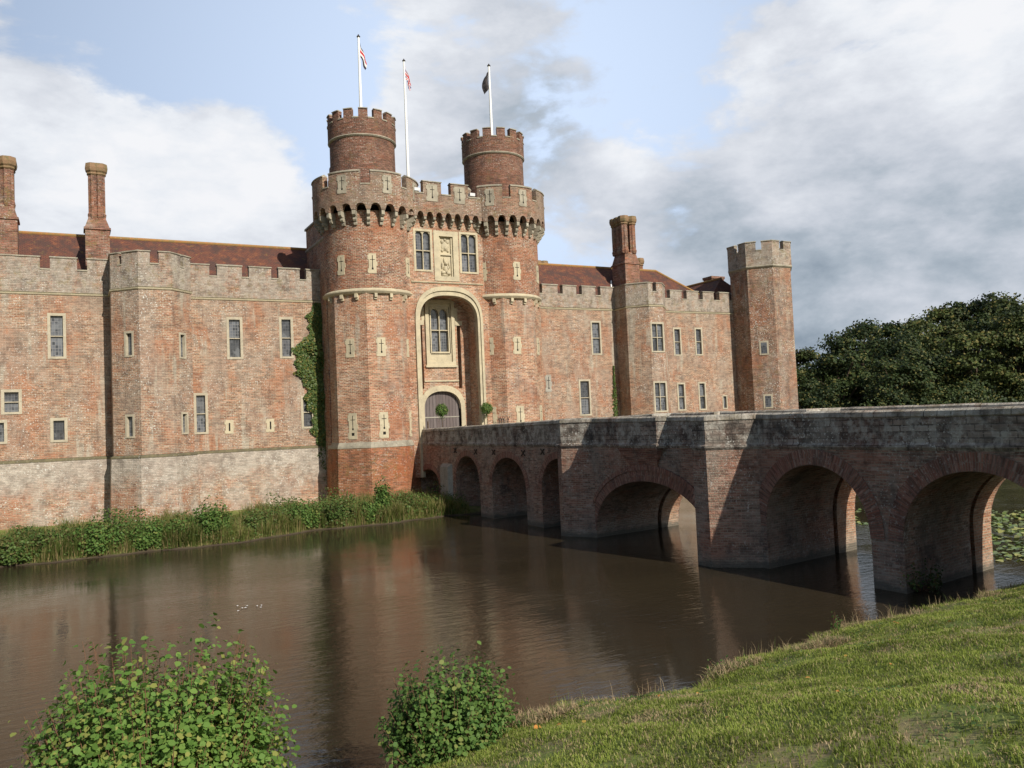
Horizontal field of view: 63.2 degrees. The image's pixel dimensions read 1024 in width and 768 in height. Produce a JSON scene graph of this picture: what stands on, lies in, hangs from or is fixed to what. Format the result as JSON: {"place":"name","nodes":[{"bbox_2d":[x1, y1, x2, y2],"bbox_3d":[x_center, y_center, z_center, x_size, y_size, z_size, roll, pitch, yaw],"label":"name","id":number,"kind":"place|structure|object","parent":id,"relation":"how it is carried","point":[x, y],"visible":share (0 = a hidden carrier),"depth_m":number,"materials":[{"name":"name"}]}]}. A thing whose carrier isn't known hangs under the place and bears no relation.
{"place":"outdoors","nodes":[
{"label":"outdoors","id":0,"kind":"place"},
{"bbox_2d":[0,479,1023,767],"bbox_3d":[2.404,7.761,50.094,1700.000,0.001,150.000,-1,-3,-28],"label":"water","id":1,"kind":"structure","parent":0,"point":[338,625],"depth_m":24.55,"materials":[{"name":"brown liquid"}]},
{"bbox_2d":[897,558,943,593],"bbox_3d":[12.196,5.652,24.830,1.765,1.143,1.148,-1,-3,-28],"label":"bank bush","id":2,"kind":"object","parent":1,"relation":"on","point":[931,585],"visible":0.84,"depth_m":24.61,"materials":[{"name":"green plant"}]},
{"bbox_2d":[855,508,1023,561],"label":"lily pads","id":3,"kind":"object","parent":1,"relation":"on","point":[1000,524],"visible":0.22,"depth_m":34.88,"materials":[{"name":"green plant"}]},
{"bbox_2d":[0,503,1023,767],"bbox_3d":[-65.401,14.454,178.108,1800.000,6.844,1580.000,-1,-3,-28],"label":"ground","id":4,"kind":"structure","parent":0,"point":[812,761],"depth_m":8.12,"materials":[{"name":"green plant"}]},
{"bbox_2d":[0,529,50,564],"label":"bank bush","id":5,"kind":"object","parent":4,"relation":"on","point":[7,555],"visible":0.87,"depth_m":37.83,"materials":[{"name":"green plant"}]},
{"bbox_2d":[36,524,74,545],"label":"bank bush","id":6,"kind":"object","parent":4,"relation":"on","point":[57,534],"visible":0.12,"depth_m":39.41,"materials":[{"name":"green plant"}]},
{"bbox_2d":[70,515,130,554],"bbox_3d":[-19.700,7.170,39.982,3.031,1.923,2.112,-1,-3,-28],"label":"bank bush","id":7,"kind":"object","parent":4,"relation":"on","point":[102,535],"visible":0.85,"depth_m":39.49,"materials":[{"name":"green plant"}]},
{"bbox_2d":[125,518,166,549],"bbox_3d":[-18.032,7.264,41.135,2.388,1.673,1.822,-1,-3,-28],"label":"bank bush","id":8,"kind":"object","parent":4,"relation":"on","point":[152,535],"visible":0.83,"depth_m":40.64,"materials":[{"name":"green plant"}]},
{"bbox_2d":[8,607,300,767],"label":"shrub","id":9,"kind":"object","parent":4,"relation":"on","point":[138,733],"visible":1,"depth_m":8.70,"materials":[{"name":"green plant"}]},
{"bbox_2d":[0,155,327,529],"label":"castle range","id":10,"kind":"structure","parent":4,"relation":"on","point":[151,376],"depth_m":52.23,"materials":[{"name":"brick"}]},
{"bbox_2d":[0,420,7,443],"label":"window","id":11,"kind":"structure","parent":10,"relation":"in","point":[3,423],"depth_m":50.04,"materials":[{"name":"stone"}]},
{"bbox_2d":[1,389,21,414],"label":"window","id":12,"kind":"structure","parent":10,"relation":"in","point":[11,399],"depth_m":50.38,"materials":[{"name":"stone"}]},
{"bbox_2d":[47,313,66,358],"bbox_3d":[-28.277,-2.978,51.690,1.020,2.850,0.250,-1,-3,-28],"label":"window","id":13,"kind":"structure","parent":10,"relation":"in","point":[56,322],"depth_m":51.74,"materials":[{"name":"stone"}]},
{"bbox_2d":[50,418,67,441],"bbox_3d":[-28.000,2.845,51.431,0.940,1.500,0.250,-1,-3,-28],"label":"window","id":14,"kind":"structure","parent":10,"relation":"in","point":[58,426],"depth_m":51.48,"materials":[{"name":"stone"}]},
{"bbox_2d":[124,331,133,356],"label":"window","id":15,"kind":"structure","parent":10,"relation":"in","point":[128,335],"depth_m":50.96,"materials":[{"name":"stone"}]},
{"bbox_2d":[125,414,134,437],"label":"window","id":16,"kind":"structure","parent":10,"relation":"in","point":[129,419],"depth_m":50.74,"materials":[{"name":"stone"}]},
{"bbox_2d":[179,332,186,358],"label":"window","id":17,"kind":"structure","parent":10,"relation":"in","point":[182,336],"depth_m":52.61,"materials":[{"name":"stone"}]},
{"bbox_2d":[181,412,188,433],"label":"window","id":18,"kind":"structure","parent":10,"relation":"in","point":[184,415],"depth_m":52.41,"materials":[{"name":"stone"}]},
{"bbox_2d":[193,393,208,433],"bbox_3d":[-20.702,1.964,55.356,0.900,2.740,0.250,-1,-3,-28],"label":"window","id":19,"kind":"structure","parent":10,"relation":"in","point":[201,426],"depth_m":55.42,"materials":[{"name":"stone"}]},
{"bbox_2d":[226,317,242,358],"bbox_3d":[-18.895,-3.117,56.666,1.060,2.870,0.250,-1,-3,-28],"label":"window","id":20,"kind":"structure","parent":10,"relation":"in","point":[234,326],"depth_m":56.73,"materials":[{"name":"stone"}]},
{"bbox_2d":[279,317,293,357],"bbox_3d":[-15.829,-3.232,58.298,0.970,2.910,0.250,-1,-3,-28],"label":"window","id":21,"kind":"structure","parent":10,"relation":"in","point":[286,342],"depth_m":58.36,"materials":[{"name":"stone"}]},
{"bbox_2d":[301,396,313,428],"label":"window","id":22,"kind":"structure","parent":10,"relation":"in","point":[306,416],"depth_m":58.67,"materials":[{"name":"stone"}]},
{"bbox_2d":[291,302,326,486],"bbox_3d":[-13.909,1.383,58.503,2.910,14.452,0.809,-1,-3,-28],"label":"ivy","id":23,"kind":"object","parent":10,"relation":"attached to","point":[314,396],"visible":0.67,"depth_m":58.73,"materials":[{"name":"green plant"}]},
{"bbox_2d":[163,512,197,539],"bbox_3d":[-16.825,7.283,42.025,1.964,1.581,1.516,-2,-3,-4],"label":"bank bush","id":24,"kind":"object","parent":4,"relation":"on","point":[172,523],"visible":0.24,"depth_m":41.90,"materials":[{"name":"green plant"}]},
{"bbox_2d":[192,495,233,537],"bbox_3d":[-15.417,6.865,42.787,2.251,2.400,1.694,-1,-3,-28],"label":"bank bush","id":25,"kind":"object","parent":4,"relation":"on","point":[209,517],"visible":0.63,"depth_m":42.44,"materials":[{"name":"green plant"}]},
{"bbox_2d":[0,485,469,565],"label":"bank grass","id":26,"kind":"structure","parent":4,"relation":"on","point":[389,513],"depth_m":43.98,"materials":[{"name":"green plant"}]},
{"bbox_2d":[5,481,467,563],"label":"bank weeds","id":27,"kind":"object","parent":4,"relation":"on","point":[133,524],"visible":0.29,"depth_m":45.32,"materials":[{"name":"green plant"}]},
{"bbox_2d":[242,510,274,526],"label":"bank bush","id":28,"kind":"object","parent":4,"relation":"on","point":[254,518],"visible":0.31,"depth_m":44.48,"materials":[{"name":"green plant"}]},
{"bbox_2d":[285,496,321,527],"bbox_3d":[-11.649,7.180,46.487,2.267,1.798,1.740,-1,-3,-28],"label":"bank bush","id":29,"kind":"object","parent":4,"relation":"on","point":[307,516],"visible":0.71,"depth_m":46.17,"materials":[{"name":"green plant"}]},
{"bbox_2d":[321,494,357,524],"bbox_3d":[-9.858,7.184,47.515,2.118,1.730,1.815,-2,-3,-5],"label":"bank bush","id":30,"kind":"object","parent":4,"relation":"on","point":[334,513],"visible":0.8,"depth_m":47.12,"materials":[{"name":"green plant"}]},
{"bbox_2d":[357,497,384,521],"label":"bank bush","id":31,"kind":"object","parent":4,"relation":"on","point":[372,506],"visible":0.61,"depth_m":47.94,"materials":[{"name":"green plant"}]},
{"bbox_2d":[372,475,393,509],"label":"bank bush","id":32,"kind":"object","parent":4,"relation":"on","point":[383,495],"visible":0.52,"depth_m":48.94,"materials":[{"name":"green plant"}]},
{"bbox_2d":[304,107,544,498],"bbox_3d":[-5.906,-4.893,62.233,17.960,28.305,9.378,-1,-3,-28],"label":"gatehouse","id":33,"kind":"object","parent":4,"relation":"on","point":[430,299],"visible":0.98,"depth_m":58.56,"materials":[{"name":"brick"}]},
{"bbox_2d":[357,34,361,106],"bbox_3d":[-10.915,-21.348,59.808,0.260,7.750,0.260,-1,-3,-28],"label":"flagpole","id":34,"kind":"object","parent":33,"relation":"on","point":[360,86],"visible":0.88,"depth_m":59.79,"materials":[{"name":"white metal"}]},
{"bbox_2d":[360,45,366,69],"bbox_3d":[-10.707,-23.621,60.097,0.537,1.904,0.219,0,-4,-44],"label":"flag","id":35,"kind":"object","parent":34,"relation":"attached to","point":[362,55],"visible":1,"depth_m":60.04,"materials":[{"name":"fabric"}]},
{"bbox_2d":[402,59,409,176],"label":"flagpole","id":36,"kind":"object","parent":33,"relation":"on","point":[406,141],"visible":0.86,"depth_m":66.42,"materials":[{"name":"white metal"}]},
{"bbox_2d":[405,67,410,89],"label":"flag","id":37,"kind":"object","parent":36,"relation":"attached to","point":[408,80],"visible":1,"depth_m":66.79,"materials":[{"name":"fabric"}]},
{"bbox_2d":[413,228,432,271],"bbox_3d":[-6.352,-9.479,59.067,1.430,3.040,0.290,-1,-3,-28],"label":"window","id":38,"kind":"structure","parent":33,"relation":"in","point":[422,238],"depth_m":59.13,"materials":[{"name":"stone"}]},
{"bbox_2d":[429,306,450,353],"bbox_3d":[-5.379,-3.956,61.272,1.640,3.440,0.350,-1,-3,-28],"label":"window","id":39,"kind":"structure","parent":33,"relation":"in","point":[440,343],"depth_m":61.37,"materials":[{"name":"stone"}]},
{"bbox_2d":[425,391,459,428],"bbox_3d":[-5.180,2.416,61.112,2.900,3.750,0.115,-1,-3,-28],"label":"door","id":40,"kind":"structure","parent":33,"relation":"in","point":[452,418],"depth_m":61.16,"materials":[{"name":"grey wood"}]},
{"bbox_2d":[458,232,478,273],"bbox_3d":[-3.203,-9.535,60.738,1.500,3.040,0.290,-1,-3,-28],"label":"window","id":41,"kind":"structure","parent":33,"relation":"in","point":[468,242],"depth_m":60.80,"materials":[{"name":"stone"}]},
{"bbox_2d":[487,64,492,134],"bbox_3d":[-1.659,-21.314,64.706,0.260,7.350,0.260,-1,-3,-28],"label":"flagpole","id":42,"kind":"object","parent":33,"relation":"on","point":[490,105],"visible":0.82,"depth_m":64.67,"materials":[{"name":"white metal"}]},
{"bbox_2d":[482,72,488,93],"bbox_3d":[-2.074,-23.396,64.662,0.544,1.864,0.218,-2,-3,-12],"label":"flag","id":43,"kind":"object","parent":42,"relation":"attached to","point":[485,87],"visible":1,"depth_m":64.65,"materials":[{"name":"black fabric"}]},
{"bbox_2d":[374,641,527,767],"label":"shrub","id":44,"kind":"object","parent":4,"relation":"on","point":[433,729],"visible":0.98,"depth_m":11.35,"materials":[{"name":"green plant"}]},
{"bbox_2d":[497,701,579,727],"bbox_3d":[0.232,5.018,12.444,1.869,0.430,1.023,-1,-3,-28],"label":"dead grass heap","id":45,"kind":"object","parent":4,"relation":"on","point":[535,718],"visible":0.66,"depth_m":12.42,"materials":[{"name":"beige plant"}]},
{"bbox_2d":[538,215,737,419],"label":"castle range","id":46,"kind":"structure","parent":4,"relation":"on","point":[660,342],"depth_m":70.80,"materials":[{"name":"brick"}]},
{"bbox_2d":[578,379,591,415],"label":"window","id":47,"kind":"structure","parent":46,"relation":"in","point":[584,384],"depth_m":69.69,"materials":[{"name":"stone"}]},
{"bbox_2d":[590,321,601,354],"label":"window","id":48,"kind":"structure","parent":46,"relation":"in","point":[595,326],"depth_m":70.57,"materials":[{"name":"stone"}]},
{"bbox_2d":[612,365,617,416],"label":"ivy","id":49,"kind":"object","parent":46,"relation":"attached to","point":[615,400],"visible":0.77,"depth_m":70.82,"materials":[{"name":"green plant"}]},
{"bbox_2d":[650,322,664,351],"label":"window","id":50,"kind":"structure","parent":46,"relation":"in","point":[656,328],"depth_m":69.83,"materials":[{"name":"stone"}]},
{"bbox_2d":[653,381,667,411],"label":"window","id":51,"kind":"structure","parent":46,"relation":"in","point":[659,387],"depth_m":69.59,"materials":[{"name":"stone"}]},
{"bbox_2d":[673,327,681,355],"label":"window","id":52,"kind":"structure","parent":46,"relation":"in","point":[677,342],"depth_m":74.61,"materials":[{"name":"stone"}]},
{"bbox_2d":[677,383,686,410],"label":"window","id":53,"kind":"structure","parent":46,"relation":"in","point":[681,393],"depth_m":74.44,"materials":[{"name":"stone"}]},
{"bbox_2d":[694,327,703,355],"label":"window","id":54,"kind":"structure","parent":46,"relation":"in","point":[697,331],"depth_m":75.76,"materials":[{"name":"stone"}]},
{"bbox_2d":[698,382,706,409],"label":"window","id":55,"kind":"structure","parent":46,"relation":"in","point":[701,385],"depth_m":75.58,"materials":[{"name":"stone"}]},
{"bbox_2d":[722,395,727,408],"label":"window","id":56,"kind":"structure","parent":46,"relation":"in","point":[724,397],"depth_m":76.71,"materials":[{"name":"stone"}]},
{"bbox_2d":[373,588,995,767],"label":"bank stalks","id":57,"kind":"object","parent":4,"relation":"on","point":[771,651],"visible":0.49,"depth_m":15.95,"materials":[{"name":"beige plant"}]},
{"bbox_2d":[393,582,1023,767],"bbox_3d":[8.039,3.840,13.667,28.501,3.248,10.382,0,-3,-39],"label":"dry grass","id":58,"kind":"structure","parent":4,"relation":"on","point":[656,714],"depth_m":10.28,"materials":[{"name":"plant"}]},
{"bbox_2d":[420,402,1023,593],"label":"bridge","id":59,"kind":"structure","parent":4,"relation":"on","point":[768,489],"depth_m":29.84,"materials":[{"name":"brick"}]},
{"bbox_2d":[435,403,448,427],"bbox_3d":[-4.849,2.652,57.944,0.968,2.734,0.961,-3,-3,19],"label":"ball tree","id":60,"kind":"object","parent":59,"relation":"on","point":[442,410],"visible":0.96,"depth_m":57.77,"materials":[{"name":"green plant"}]},
{"bbox_2d":[480,402,492,423],"bbox_3d":[-1.783,2.601,59.554,0.977,2.724,1.036,-1,-3,-28],"label":"ball tree","id":61,"kind":"object","parent":59,"relation":"on","point":[485,407],"visible":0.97,"depth_m":59.41,"materials":[{"name":"green plant"}]},
{"bbox_2d":[706,654,744,671],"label":"weed","id":62,"kind":"object","parent":4,"relation":"on","point":[721,663],"visible":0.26,"depth_m":15.31,"materials":[{"name":"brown plant"}]},
{"bbox_2d":[697,655,761,684],"bbox_3d":[3.723,5.843,14.930,2.045,1.799,1.087,-1,-3,-28],"label":"dead grass heap","id":63,"kind":"object","parent":4,"relation":"on","point":[731,667],"visible":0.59,"depth_m":14.94,"materials":[{"name":"beige plant"}]},
{"bbox_2d":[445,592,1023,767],"bbox_3d":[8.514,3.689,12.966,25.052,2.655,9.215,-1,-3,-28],"label":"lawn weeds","id":64,"kind":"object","parent":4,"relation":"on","point":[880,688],"visible":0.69,"depth_m":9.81,"materials":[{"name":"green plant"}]},
{"bbox_2d":[726,239,798,410],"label":"corner tower","id":65,"kind":"structure","parent":4,"relation":"on","point":[763,321],"depth_m":75.69,"materials":[{"name":"brick"}]},
{"bbox_2d":[759,340,768,354],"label":"window","id":66,"kind":"structure","parent":65,"relation":"in","point":[763,345],"depth_m":75.36,"materials":[{"name":"stone"}]},
{"bbox_2d":[763,394,772,408],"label":"window","id":67,"kind":"structure","parent":65,"relation":"in","point":[767,398],"depth_m":75.10,"materials":[{"name":"stone"}]},
{"bbox_2d":[534,600,995,727],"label":"fallen leaves","id":68,"kind":"object","parent":4,"relation":"on","point":[536,726],"visible":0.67,"depth_m":11.56,"materials":[{"name":"brown plant"}]},
{"bbox_2d":[796,364,847,408],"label":"broadleaf tree","id":69,"kind":"object","parent":4,"relation":"on","point":[826,393],"visible":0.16,"depth_m":94.66,"materials":[{"name":"green plant"}]},
{"bbox_2d":[793,633,850,652],"bbox_3d":[5.805,4.818,15.484,1.544,0.342,0.883,-1,-3,-28],"label":"dead grass heap","id":70,"kind":"object","parent":4,"relation":"on","point":[828,642],"visible":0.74,"depth_m":15.38,"materials":[{"name":"beige plant"}]},
{"bbox_2d":[795,346,862,400],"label":"broadleaf tree","id":71,"kind":"object","parent":4,"relation":"on","point":[806,355],"visible":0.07,"depth_m":111.94,"materials":[{"name":"green plant"}]},
{"bbox_2d":[831,612,842,630],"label":"weed","id":72,"kind":"object","parent":4,"relation":"on","point":[837,626],"visible":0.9,"depth_m":17.17,"materials":[{"name":"green plant"}]},
{"bbox_2d":[797,349,881,408],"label":"broadleaf tree","id":73,"kind":"object","parent":4,"relation":"on","point":[831,372],"visible":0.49,"depth_m":101.71,"materials":[{"name":"green plant"}]},
{"bbox_2d":[808,320,912,386],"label":"broadleaf tree","id":74,"kind":"object","parent":4,"relation":"on","point":[844,342],"visible":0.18,"depth_m":128.11,"materials":[{"name":"green plant"}]},
{"bbox_2d":[847,317,916,367],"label":"broadleaf tree","id":75,"kind":"object","parent":4,"relation":"on","point":[891,327],"visible":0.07,"depth_m":134.66,"materials":[{"name":"green plant"}]},
{"bbox_2d":[854,331,946,403],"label":"broadleaf tree","id":76,"kind":"object","parent":4,"relation":"on","point":[895,347],"visible":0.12,"depth_m":114.25,"materials":[{"name":"green plant"}]},
{"bbox_2d":[861,357,945,405],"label":"broadleaf tree","id":77,"kind":"object","parent":4,"relation":"on","point":[918,378],"visible":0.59,"depth_m":92.99,"materials":[{"name":"green plant"}]},
{"bbox_2d":[799,378,1023,408],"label":"undergrowth","id":78,"kind":"object","parent":4,"relation":"on","point":[981,398],"visible":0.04,"depth_m":88.47,"materials":[{"name":"green plant"}]},
{"bbox_2d":[888,326,954,381],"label":"broadleaf tree","id":79,"kind":"object","parent":4,"relation":"on","point":[929,340],"visible":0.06,"depth_m":127.04,"materials":[{"name":"green plant"}]},
{"bbox_2d":[860,348,995,404],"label":"broadleaf tree","id":80,"kind":"object","parent":4,"relation":"on","point":[930,362],"visible":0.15,"depth_m":99.08,"materials":[{"name":"green plant"}]},
{"bbox_2d":[889,313,972,381],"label":"broadleaf tree","id":81,"kind":"object","parent":4,"relation":"on","point":[939,330],"visible":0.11,"depth_m":140.25,"materials":[{"name":"green plant"}]},
{"bbox_2d":[922,303,979,375],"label":"broadleaf tree","id":82,"kind":"object","parent":4,"relation":"on","point":[942,314],"visible":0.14,"depth_m":150.15,"materials":[{"name":"green plant"}]},
{"bbox_2d":[928,329,1023,403],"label":"broadleaf tree","id":83,"kind":"object","parent":4,"relation":"on","point":[965,344],"visible":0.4,"depth_m":99.02,"materials":[{"name":"green plant"}]},
{"bbox_2d":[939,291,1016,358],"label":"broadleaf tree","id":84,"kind":"object","parent":4,"relation":"on","point":[973,306],"visible":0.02,"depth_m":151.00,"materials":[{"name":"green plant"}]},
{"bbox_2d":[956,303,1023,378],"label":"broadleaf tree","id":85,"kind":"object","parent":4,"relation":"on","point":[982,320],"visible":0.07,"depth_m":123.98,"materials":[{"name":"green plant"}]},
{"bbox_2d":[968,291,1023,353],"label":"broadleaf tree","id":86,"kind":"object","parent":4,"relation":"on","point":[1001,304],"visible":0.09,"depth_m":144.24,"materials":[{"name":"green plant"}]},
{"bbox_2d":[972,309,1023,401],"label":"broadleaf tree","id":87,"kind":"object","parent":4,"relation":"on","point":[1011,343],"visible":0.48,"depth_m":102.88,"materials":[{"name":"green plant"}]},
{"bbox_2d":[0,0,1023,385],"label":"sky","id":88,"kind":"structure","parent":0,"point":[883,140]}
]}

